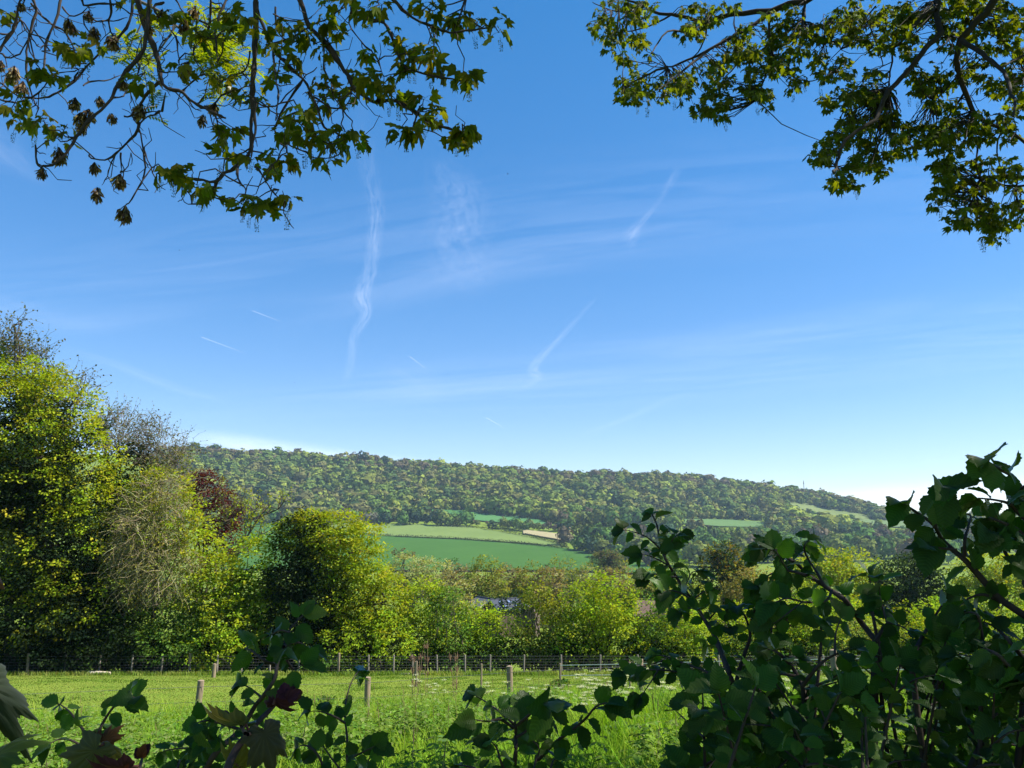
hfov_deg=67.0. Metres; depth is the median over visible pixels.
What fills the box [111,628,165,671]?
bramble
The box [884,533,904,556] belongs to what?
valley tree
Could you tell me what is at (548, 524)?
valley tree
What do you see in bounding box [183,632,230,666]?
bramble
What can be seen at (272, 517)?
valley tree
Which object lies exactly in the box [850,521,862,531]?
valley tree
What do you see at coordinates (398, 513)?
valley tree
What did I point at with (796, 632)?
hedge shrub
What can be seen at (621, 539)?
valley tree
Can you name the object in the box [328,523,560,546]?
pasture field
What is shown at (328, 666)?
fence bush
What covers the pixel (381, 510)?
valley tree
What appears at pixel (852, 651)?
bramble
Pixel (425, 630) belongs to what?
hedge shrub
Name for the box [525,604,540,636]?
tiled house
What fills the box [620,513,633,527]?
valley tree
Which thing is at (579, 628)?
hedge shrub
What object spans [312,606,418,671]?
hedge shrub
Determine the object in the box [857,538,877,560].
valley tree
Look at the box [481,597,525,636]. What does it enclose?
slate house
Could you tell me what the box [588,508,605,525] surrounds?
valley tree
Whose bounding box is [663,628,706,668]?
bramble
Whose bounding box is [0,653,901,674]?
wire fence
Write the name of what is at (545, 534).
stubble field
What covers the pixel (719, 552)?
valley tree
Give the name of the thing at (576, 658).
bramble
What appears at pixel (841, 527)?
valley tree
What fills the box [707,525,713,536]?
poplar
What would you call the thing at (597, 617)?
hedge shrub
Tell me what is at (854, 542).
valley tree
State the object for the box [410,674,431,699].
cow parsley
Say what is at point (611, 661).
bramble
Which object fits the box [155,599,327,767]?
hazel shrub
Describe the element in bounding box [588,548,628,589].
field tree
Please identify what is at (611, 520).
valley tree
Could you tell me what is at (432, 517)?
valley tree
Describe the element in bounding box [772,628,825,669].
bramble
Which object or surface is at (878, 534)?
valley tree
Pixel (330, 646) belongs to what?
bramble
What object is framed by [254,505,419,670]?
tree
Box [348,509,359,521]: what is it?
valley tree
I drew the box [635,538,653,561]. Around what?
valley tree
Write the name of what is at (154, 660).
bramble
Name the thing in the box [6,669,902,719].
paddock grass
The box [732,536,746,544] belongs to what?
valley tree
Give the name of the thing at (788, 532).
valley tree
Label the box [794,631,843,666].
bramble
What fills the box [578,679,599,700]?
cow parsley
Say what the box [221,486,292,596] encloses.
forked tree
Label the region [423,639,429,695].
dry stalk
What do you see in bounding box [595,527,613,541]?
valley tree
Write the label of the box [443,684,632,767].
hazel shrub
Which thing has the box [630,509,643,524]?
valley tree
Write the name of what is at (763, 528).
valley tree
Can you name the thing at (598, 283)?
sky
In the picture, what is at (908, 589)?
dark round tree
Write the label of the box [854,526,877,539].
valley tree
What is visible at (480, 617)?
hedge shrub
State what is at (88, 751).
sycamore sapling
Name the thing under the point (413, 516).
valley tree
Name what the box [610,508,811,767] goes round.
hazel shrub
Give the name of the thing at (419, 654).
bramble
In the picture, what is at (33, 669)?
bramble
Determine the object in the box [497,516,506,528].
valley tree
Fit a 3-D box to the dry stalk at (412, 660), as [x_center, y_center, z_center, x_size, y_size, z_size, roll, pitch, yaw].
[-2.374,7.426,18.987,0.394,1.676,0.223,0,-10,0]
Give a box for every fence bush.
[0,634,99,672]
[47,641,105,671]
[77,619,155,671]
[133,618,205,671]
[172,639,211,671]
[293,646,355,674]
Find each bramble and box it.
[18,633,61,671]
[43,634,106,671]
[52,636,120,670]
[89,633,128,671]
[103,629,146,671]
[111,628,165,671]
[126,637,182,671]
[147,634,196,671]
[160,635,210,670]
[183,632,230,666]
[200,638,238,670]
[220,641,265,670]
[233,639,279,670]
[252,643,293,671]
[290,641,323,672]
[301,631,344,670]
[303,630,370,671]
[351,632,403,671]
[362,631,422,671]
[389,633,441,671]
[413,630,460,670]
[435,627,486,670]
[456,625,510,670]
[474,632,526,671]
[499,625,554,670]
[520,633,573,669]
[549,634,599,670]
[563,629,619,671]
[591,631,644,671]
[615,632,662,666]
[642,633,685,669]
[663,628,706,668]
[681,631,733,666]
[712,633,752,666]
[730,632,772,665]
[743,636,797,665]
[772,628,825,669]
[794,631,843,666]
[812,631,857,668]
[838,630,871,670]
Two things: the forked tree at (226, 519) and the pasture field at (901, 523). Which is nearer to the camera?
the forked tree at (226, 519)
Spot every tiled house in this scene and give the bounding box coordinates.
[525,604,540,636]
[635,598,678,643]
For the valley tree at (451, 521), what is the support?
on the pasture field at (443, 531)
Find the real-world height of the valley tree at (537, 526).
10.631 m
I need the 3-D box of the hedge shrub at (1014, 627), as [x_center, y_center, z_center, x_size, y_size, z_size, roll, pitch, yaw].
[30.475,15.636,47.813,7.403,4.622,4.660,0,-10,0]
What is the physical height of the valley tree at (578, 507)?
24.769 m
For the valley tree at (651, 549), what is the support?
on the crop field at (464, 552)
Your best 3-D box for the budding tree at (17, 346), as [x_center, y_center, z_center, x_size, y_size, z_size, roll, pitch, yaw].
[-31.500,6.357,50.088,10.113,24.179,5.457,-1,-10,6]
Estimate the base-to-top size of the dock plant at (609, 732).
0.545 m
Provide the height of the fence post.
1.015 m
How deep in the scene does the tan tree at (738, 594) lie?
94.84 m
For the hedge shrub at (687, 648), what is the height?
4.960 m
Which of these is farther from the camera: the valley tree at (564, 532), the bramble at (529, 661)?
the valley tree at (564, 532)
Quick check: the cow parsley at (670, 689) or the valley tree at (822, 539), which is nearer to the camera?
the cow parsley at (670, 689)
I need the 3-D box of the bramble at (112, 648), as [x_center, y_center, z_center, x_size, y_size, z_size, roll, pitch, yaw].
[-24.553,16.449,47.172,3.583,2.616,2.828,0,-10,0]
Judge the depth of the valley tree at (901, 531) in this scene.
911.21 m
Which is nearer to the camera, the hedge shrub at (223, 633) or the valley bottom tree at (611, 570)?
the hedge shrub at (223, 633)
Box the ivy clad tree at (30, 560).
[0,339,132,671]
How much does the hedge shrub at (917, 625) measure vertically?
4.894 m
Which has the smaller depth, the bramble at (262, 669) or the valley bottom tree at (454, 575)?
the bramble at (262, 669)
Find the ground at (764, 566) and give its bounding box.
[0,454,1023,727]
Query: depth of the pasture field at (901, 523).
1282.71 m
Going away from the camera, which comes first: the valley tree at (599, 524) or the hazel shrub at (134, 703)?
the hazel shrub at (134, 703)
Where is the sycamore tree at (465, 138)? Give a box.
[0,0,514,231]
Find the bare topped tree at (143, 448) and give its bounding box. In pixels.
[58,391,219,666]
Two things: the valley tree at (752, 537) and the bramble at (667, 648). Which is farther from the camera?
the valley tree at (752, 537)
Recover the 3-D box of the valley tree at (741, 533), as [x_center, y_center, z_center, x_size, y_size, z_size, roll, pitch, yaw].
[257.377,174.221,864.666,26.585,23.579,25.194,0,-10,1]
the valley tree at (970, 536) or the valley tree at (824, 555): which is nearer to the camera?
the valley tree at (824, 555)
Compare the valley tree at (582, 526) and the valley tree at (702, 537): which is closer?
the valley tree at (702, 537)
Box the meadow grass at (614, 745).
[1,667,1017,767]
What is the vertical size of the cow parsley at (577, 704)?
0.941 m
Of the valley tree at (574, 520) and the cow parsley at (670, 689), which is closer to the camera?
the cow parsley at (670, 689)
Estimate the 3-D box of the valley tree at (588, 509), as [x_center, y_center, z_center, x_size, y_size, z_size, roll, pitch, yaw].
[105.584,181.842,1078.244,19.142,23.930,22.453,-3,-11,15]
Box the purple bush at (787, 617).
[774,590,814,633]
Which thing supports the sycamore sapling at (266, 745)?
on the ground at (764, 566)
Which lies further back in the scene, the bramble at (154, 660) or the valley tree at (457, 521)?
the valley tree at (457, 521)
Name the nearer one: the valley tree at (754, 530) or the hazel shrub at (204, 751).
the hazel shrub at (204, 751)
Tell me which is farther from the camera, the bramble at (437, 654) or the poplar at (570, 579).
the poplar at (570, 579)
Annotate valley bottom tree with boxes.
[425,577,486,636]
[439,563,488,624]
[461,554,512,600]
[489,562,529,595]
[505,559,557,625]
[529,564,573,632]
[538,552,582,603]
[562,560,611,609]
[584,560,649,631]
[618,565,676,629]
[649,552,697,629]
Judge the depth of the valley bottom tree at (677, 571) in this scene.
174.12 m
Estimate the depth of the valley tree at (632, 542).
730.24 m
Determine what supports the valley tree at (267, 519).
on the crop field at (464, 552)
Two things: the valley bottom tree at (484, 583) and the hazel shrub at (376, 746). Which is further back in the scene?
the valley bottom tree at (484, 583)
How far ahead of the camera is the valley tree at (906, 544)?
731.23 m
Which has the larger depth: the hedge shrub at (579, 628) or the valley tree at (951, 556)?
the valley tree at (951, 556)
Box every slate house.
[467,596,489,632]
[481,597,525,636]
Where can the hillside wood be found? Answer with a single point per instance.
(405, 485)
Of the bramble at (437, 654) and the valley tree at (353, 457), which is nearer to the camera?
the bramble at (437, 654)
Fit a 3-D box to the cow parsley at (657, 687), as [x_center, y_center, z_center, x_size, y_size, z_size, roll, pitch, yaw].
[2.449,5.603,13.437,0.466,1.103,0.475,-3,-11,14]
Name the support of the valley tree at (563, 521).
on the ground at (764, 566)
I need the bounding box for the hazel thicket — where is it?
[659,614,1023,767]
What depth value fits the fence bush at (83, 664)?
44.36 m
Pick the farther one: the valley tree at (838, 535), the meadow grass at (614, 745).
the valley tree at (838, 535)
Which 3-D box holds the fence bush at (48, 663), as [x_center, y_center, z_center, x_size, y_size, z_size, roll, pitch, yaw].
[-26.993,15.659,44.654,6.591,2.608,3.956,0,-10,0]
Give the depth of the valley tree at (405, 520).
1034.15 m
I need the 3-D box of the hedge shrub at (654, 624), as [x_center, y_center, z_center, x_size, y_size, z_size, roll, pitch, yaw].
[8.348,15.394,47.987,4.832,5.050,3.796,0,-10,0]
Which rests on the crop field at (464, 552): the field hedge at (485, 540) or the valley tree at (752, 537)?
the field hedge at (485, 540)
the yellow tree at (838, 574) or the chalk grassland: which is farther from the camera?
the chalk grassland
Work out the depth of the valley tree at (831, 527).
1007.88 m
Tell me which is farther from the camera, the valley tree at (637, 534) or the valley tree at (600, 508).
the valley tree at (600, 508)
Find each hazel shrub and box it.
[31,678,148,766]
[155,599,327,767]
[291,665,395,767]
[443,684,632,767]
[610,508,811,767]
[741,527,975,766]
[885,442,1023,767]
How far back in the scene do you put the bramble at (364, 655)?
45.73 m
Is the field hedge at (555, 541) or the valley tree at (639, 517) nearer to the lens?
the field hedge at (555, 541)
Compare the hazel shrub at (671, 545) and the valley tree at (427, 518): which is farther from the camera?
the valley tree at (427, 518)
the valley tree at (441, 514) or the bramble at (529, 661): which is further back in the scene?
the valley tree at (441, 514)
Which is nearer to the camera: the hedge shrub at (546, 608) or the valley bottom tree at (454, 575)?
the hedge shrub at (546, 608)
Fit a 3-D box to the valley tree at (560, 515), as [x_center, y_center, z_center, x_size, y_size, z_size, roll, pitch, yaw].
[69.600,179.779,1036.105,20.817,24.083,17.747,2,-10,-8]
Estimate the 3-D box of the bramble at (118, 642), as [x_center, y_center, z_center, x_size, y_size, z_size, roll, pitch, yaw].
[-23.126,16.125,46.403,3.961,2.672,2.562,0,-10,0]
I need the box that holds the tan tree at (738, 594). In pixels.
[708,560,795,639]
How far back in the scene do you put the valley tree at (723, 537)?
822.81 m
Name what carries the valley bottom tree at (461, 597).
on the ground at (764, 566)
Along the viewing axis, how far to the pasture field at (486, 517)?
1125.32 m
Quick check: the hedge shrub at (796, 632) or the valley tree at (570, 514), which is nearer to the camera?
the hedge shrub at (796, 632)
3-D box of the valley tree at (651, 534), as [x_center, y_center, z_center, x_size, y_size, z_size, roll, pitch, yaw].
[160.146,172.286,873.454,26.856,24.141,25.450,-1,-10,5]
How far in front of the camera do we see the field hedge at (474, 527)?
1017.60 m
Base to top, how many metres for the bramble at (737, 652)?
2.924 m
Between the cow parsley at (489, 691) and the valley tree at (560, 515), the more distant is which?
the valley tree at (560, 515)
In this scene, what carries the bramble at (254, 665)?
on the ground at (764, 566)
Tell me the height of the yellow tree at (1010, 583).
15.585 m
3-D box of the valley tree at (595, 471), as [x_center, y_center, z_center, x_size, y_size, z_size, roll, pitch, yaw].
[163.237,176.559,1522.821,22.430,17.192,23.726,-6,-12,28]
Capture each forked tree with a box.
[204,474,249,629]
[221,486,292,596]
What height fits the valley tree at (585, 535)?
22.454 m
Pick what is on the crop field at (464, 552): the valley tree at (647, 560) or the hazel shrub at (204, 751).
the valley tree at (647, 560)
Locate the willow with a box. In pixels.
[376,551,458,627]
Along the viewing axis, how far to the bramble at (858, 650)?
47.01 m
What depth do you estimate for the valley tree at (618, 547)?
743.98 m
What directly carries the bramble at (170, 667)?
on the ground at (764, 566)
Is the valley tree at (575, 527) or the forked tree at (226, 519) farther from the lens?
the valley tree at (575, 527)
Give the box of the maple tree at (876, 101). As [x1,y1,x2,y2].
[586,0,1023,252]
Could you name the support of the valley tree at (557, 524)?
on the ground at (764, 566)
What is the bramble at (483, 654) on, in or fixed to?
on the ground at (764, 566)
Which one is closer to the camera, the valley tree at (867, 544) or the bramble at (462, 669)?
the bramble at (462, 669)
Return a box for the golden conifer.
[686,540,757,635]
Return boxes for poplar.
[557,568,584,632]
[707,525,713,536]
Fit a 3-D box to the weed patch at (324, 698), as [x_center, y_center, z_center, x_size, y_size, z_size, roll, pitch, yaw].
[-5.624,9.551,23.096,0.718,0.444,0.970,0,-10,0]
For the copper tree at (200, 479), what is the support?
on the ground at (764, 566)
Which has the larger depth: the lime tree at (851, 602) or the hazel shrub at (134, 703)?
the lime tree at (851, 602)
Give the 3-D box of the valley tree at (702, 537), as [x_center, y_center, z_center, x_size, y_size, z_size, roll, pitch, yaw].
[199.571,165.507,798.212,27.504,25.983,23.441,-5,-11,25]
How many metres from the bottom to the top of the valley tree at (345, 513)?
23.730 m
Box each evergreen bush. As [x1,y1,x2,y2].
[442,557,461,586]
[492,589,541,636]
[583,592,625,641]
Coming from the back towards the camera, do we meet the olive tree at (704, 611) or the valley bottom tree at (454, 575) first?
the valley bottom tree at (454, 575)
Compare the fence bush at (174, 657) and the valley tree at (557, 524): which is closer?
the fence bush at (174, 657)
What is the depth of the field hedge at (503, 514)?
1130.14 m
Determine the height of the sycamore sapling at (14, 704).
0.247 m
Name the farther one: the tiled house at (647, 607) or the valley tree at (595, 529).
the valley tree at (595, 529)
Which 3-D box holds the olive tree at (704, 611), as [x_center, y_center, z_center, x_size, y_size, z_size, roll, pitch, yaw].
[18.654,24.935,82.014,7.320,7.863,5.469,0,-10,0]
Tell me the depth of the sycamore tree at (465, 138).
4.34 m
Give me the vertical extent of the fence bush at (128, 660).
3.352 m
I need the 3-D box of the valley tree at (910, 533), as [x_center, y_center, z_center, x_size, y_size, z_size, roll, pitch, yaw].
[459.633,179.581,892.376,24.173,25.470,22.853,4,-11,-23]
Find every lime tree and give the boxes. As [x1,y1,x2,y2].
[791,581,885,639]
[906,595,990,630]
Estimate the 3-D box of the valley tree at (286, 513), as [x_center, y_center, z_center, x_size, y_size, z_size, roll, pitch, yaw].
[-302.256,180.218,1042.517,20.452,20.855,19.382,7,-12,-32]
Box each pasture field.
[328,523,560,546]
[432,509,545,523]
[859,519,905,526]
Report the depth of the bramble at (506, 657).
46.73 m
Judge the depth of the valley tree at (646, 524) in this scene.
920.75 m
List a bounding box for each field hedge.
[396,534,568,548]
[432,506,546,520]
[440,525,514,529]
[499,529,568,547]
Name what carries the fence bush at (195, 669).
on the ground at (764, 566)
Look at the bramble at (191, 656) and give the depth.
46.79 m
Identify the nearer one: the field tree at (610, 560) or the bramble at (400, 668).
the bramble at (400, 668)
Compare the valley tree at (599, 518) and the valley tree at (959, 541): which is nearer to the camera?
the valley tree at (959, 541)
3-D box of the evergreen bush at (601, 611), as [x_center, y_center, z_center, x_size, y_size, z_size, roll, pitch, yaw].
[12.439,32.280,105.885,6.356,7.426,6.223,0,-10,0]
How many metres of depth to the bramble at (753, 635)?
46.83 m
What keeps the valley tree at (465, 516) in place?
on the ground at (764, 566)
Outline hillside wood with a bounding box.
[154,442,1018,532]
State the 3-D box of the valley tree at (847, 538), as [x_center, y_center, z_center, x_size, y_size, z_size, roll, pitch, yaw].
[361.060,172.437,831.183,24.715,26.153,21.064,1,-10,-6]
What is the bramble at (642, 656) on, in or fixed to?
on the ground at (764, 566)
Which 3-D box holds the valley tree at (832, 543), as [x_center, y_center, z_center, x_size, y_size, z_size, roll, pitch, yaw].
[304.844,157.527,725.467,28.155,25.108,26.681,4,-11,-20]
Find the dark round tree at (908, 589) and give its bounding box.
[862,550,951,639]
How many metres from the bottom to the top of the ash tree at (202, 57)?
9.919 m
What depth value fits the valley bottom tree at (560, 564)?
194.51 m
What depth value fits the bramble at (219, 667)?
46.26 m
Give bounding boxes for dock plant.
[436,735,475,752]
[601,721,634,742]
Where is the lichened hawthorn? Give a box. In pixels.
[77,456,249,668]
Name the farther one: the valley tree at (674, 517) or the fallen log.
the valley tree at (674, 517)
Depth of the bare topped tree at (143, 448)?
51.26 m
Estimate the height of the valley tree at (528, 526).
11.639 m
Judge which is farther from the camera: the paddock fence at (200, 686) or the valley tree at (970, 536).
the valley tree at (970, 536)
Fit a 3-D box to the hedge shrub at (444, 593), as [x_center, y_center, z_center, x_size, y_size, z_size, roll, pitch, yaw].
[-3.684,15.058,47.349,4.869,5.351,3.414,0,-10,0]
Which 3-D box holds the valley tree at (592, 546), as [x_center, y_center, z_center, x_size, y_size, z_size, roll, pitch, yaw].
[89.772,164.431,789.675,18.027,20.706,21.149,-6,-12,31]
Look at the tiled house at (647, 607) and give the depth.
112.15 m
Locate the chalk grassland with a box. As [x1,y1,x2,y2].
[790,502,869,519]
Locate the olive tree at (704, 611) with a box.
[654,581,721,654]
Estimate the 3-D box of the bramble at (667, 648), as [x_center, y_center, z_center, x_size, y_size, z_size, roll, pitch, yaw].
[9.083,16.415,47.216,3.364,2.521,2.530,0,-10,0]
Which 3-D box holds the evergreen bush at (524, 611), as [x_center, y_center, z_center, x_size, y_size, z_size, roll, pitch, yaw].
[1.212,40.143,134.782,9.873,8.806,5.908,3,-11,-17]
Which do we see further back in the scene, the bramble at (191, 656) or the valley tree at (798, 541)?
the valley tree at (798, 541)
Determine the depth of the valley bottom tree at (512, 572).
179.14 m
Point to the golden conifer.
(722, 567)
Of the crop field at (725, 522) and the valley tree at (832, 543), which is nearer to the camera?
the valley tree at (832, 543)
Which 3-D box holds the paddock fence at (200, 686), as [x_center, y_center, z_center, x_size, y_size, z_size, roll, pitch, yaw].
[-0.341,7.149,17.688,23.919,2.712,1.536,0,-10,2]
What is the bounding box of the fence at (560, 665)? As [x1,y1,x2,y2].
[415,656,964,686]
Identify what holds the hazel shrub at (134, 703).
on the ground at (764, 566)
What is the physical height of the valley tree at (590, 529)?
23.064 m
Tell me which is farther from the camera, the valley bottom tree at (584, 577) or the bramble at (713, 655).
the valley bottom tree at (584, 577)
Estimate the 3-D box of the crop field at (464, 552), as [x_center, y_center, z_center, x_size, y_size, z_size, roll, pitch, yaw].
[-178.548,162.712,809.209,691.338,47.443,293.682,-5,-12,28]
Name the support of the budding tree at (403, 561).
on the ground at (764, 566)
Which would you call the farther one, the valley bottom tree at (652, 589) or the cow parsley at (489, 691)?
the valley bottom tree at (652, 589)
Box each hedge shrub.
[178,597,254,671]
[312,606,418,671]
[388,573,459,671]
[410,585,490,672]
[444,599,534,671]
[495,580,574,671]
[535,595,599,672]
[542,569,651,671]
[609,590,682,669]
[645,595,737,668]
[700,599,794,671]
[752,597,848,671]
[825,606,909,670]
[888,596,990,668]
[969,602,1023,655]
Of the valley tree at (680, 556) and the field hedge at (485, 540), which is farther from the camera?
the field hedge at (485, 540)
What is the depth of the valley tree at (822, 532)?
909.54 m
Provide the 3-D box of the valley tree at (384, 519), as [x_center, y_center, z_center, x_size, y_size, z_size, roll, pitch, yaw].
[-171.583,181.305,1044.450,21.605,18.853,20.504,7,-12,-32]
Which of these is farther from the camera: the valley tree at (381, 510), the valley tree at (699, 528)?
the valley tree at (381, 510)
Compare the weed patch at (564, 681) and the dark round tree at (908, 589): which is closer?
the weed patch at (564, 681)
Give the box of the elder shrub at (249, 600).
[205,533,298,671]
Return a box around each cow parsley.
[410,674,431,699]
[433,679,447,701]
[484,681,510,713]
[561,697,587,720]
[574,669,598,704]
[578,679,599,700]
[642,668,674,718]
[646,681,665,700]
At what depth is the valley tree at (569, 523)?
985.68 m
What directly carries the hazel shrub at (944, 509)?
on the ground at (764, 566)
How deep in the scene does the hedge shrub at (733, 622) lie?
48.38 m
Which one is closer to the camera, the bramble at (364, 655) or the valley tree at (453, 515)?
the bramble at (364, 655)
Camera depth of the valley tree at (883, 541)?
761.50 m
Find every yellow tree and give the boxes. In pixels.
[790,545,883,642]
[943,552,1023,626]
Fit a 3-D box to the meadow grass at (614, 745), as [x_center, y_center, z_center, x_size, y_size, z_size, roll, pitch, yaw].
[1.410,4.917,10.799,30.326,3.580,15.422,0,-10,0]
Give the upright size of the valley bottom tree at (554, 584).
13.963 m
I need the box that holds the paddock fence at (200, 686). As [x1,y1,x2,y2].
[31,649,1023,714]
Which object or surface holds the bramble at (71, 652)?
on the ground at (764, 566)
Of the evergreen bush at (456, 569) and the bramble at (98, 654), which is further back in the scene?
the evergreen bush at (456, 569)
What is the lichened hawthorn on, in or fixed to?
on the ground at (764, 566)
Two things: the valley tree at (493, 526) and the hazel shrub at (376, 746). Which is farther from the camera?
the valley tree at (493, 526)
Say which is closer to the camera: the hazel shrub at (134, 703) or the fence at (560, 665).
the hazel shrub at (134, 703)
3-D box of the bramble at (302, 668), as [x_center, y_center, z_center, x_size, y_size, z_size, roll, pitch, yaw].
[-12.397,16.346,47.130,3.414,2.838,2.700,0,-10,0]
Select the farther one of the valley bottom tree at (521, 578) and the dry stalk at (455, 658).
the valley bottom tree at (521, 578)
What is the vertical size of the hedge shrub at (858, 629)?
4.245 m
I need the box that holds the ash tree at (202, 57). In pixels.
[101,0,264,125]
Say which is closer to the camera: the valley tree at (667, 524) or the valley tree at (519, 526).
the valley tree at (667, 524)
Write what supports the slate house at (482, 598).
on the ground at (764, 566)
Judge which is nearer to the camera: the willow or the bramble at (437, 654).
the bramble at (437, 654)
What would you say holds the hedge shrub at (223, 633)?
on the ground at (764, 566)
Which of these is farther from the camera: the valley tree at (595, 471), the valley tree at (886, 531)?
the valley tree at (595, 471)
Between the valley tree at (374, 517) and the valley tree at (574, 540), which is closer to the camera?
the valley tree at (574, 540)
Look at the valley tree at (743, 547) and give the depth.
695.72 m
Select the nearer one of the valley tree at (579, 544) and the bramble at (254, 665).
the bramble at (254, 665)
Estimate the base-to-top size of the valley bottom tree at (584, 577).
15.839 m
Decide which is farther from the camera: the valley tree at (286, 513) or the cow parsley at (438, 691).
the valley tree at (286, 513)
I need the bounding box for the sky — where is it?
[0,0,1023,513]
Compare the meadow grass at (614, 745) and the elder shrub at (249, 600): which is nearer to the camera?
the meadow grass at (614, 745)
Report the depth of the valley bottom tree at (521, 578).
168.94 m
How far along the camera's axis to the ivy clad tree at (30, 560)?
45.24 m
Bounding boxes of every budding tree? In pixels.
[0,302,111,642]
[391,547,414,617]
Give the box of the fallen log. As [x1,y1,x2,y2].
[88,671,110,674]
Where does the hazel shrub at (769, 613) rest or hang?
on the ground at (764, 566)
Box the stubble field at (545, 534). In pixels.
[523,530,573,540]
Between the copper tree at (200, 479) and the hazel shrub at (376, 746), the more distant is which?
the copper tree at (200, 479)
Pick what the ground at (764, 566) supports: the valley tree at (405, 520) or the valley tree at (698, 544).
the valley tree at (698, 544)
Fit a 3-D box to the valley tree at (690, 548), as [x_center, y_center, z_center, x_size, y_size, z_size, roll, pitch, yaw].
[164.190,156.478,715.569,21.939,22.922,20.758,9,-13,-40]
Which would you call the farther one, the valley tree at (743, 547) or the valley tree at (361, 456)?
the valley tree at (361, 456)
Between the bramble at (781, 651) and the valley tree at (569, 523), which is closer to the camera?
the bramble at (781, 651)
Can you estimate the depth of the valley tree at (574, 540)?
811.05 m
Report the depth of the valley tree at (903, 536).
849.98 m
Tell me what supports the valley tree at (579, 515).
on the ground at (764, 566)
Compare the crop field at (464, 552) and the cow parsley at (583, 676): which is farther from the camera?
the crop field at (464, 552)
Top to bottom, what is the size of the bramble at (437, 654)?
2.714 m
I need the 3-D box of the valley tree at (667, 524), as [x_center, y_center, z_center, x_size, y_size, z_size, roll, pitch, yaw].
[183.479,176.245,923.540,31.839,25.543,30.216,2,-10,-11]
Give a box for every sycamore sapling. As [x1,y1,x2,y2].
[0,578,51,767]
[58,724,150,767]
[202,682,302,767]
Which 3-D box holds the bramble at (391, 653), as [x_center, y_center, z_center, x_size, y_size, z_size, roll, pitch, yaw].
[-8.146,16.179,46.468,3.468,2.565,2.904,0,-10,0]
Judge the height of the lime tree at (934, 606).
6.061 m
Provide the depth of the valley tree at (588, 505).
1099.97 m
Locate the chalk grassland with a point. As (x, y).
(816, 509)
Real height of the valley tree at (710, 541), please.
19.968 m
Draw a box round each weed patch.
[313,696,334,705]
[548,678,571,688]
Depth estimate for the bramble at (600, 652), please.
46.62 m
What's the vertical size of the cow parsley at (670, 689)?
1.222 m
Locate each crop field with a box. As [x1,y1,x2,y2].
[222,519,655,572]
[684,519,764,526]
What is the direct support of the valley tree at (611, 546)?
on the crop field at (464, 552)
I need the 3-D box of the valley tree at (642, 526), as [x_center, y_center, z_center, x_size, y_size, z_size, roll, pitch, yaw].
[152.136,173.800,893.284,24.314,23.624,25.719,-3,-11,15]
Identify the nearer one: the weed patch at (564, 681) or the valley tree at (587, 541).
the weed patch at (564, 681)
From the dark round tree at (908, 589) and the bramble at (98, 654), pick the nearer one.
the bramble at (98, 654)
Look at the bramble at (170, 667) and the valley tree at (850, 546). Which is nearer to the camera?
the bramble at (170, 667)
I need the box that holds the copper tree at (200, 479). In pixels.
[177,466,248,634]
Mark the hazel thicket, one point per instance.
(732, 722)
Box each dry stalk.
[410,651,422,704]
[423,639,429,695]
[447,653,458,694]
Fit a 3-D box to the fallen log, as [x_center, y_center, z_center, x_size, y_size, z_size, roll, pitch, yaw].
[-23.031,16.134,43.135,1.283,0.230,0.240,0,-10,0]
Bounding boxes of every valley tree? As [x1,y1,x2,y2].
[259,515,269,523]
[263,507,279,522]
[279,510,291,523]
[338,507,352,521]
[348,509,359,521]
[349,454,358,460]
[356,450,368,459]
[357,512,377,523]
[375,505,391,522]
[377,511,393,523]
[395,510,408,523]
[397,514,409,524]
[406,508,419,523]
[422,514,431,522]
[429,509,444,524]
[434,510,449,524]
[445,515,454,525]
[448,510,458,524]
[453,515,461,525]
[456,508,475,525]
[487,521,498,529]
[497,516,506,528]
[513,518,522,529]
[522,521,529,529]
[534,522,541,529]
[544,520,551,529]
[555,521,562,529]
[555,526,572,542]
[556,509,568,523]
[558,518,566,526]
[559,508,575,522]
[563,521,572,529]
[567,514,575,525]
[568,505,582,516]
[569,535,583,549]
[572,521,583,537]
[575,535,586,550]
[576,512,588,523]
[578,532,591,548]
[579,521,595,534]
[580,524,597,536]
[581,503,595,510]
[581,507,592,513]
[583,535,598,553]
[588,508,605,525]
[588,522,607,531]
[589,469,600,474]
[590,536,606,552]
[591,527,605,538]
[592,505,606,511]
[593,538,612,552]
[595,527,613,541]
[603,509,619,525]
[604,541,617,555]
[611,545,623,558]
[617,531,632,545]
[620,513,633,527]
[624,536,651,557]
[626,529,641,540]
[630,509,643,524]
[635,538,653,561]
[639,521,650,529]
[640,524,650,537]
[642,547,655,565]
[643,526,661,543]
[648,544,662,561]
[649,514,662,525]
[657,521,679,533]
[661,514,681,527]
[672,547,687,563]
[677,541,699,565]
[683,540,713,566]
[694,525,704,535]
[695,532,716,544]
[705,537,720,548]
[708,545,728,563]
[714,532,734,543]
[727,541,748,562]
[729,529,752,542]
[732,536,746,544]
[745,533,754,543]
[749,528,766,545]
[757,526,769,534]
[778,526,790,531]
[784,531,800,542]
[785,537,809,561]
[808,523,831,542]
[817,543,831,562]
[821,533,832,542]
[821,538,852,561]
[825,533,846,543]
[826,522,838,534]
[833,541,857,563]
[834,523,847,533]
[836,532,857,553]
[847,534,868,557]
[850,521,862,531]
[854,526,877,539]
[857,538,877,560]
[867,532,882,544]
[869,536,897,559]
[878,525,892,537]
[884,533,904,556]
[892,527,907,537]
[893,531,911,539]
[895,538,913,561]
[901,528,914,539]
[944,539,960,563]
[952,538,962,551]
[962,533,974,547]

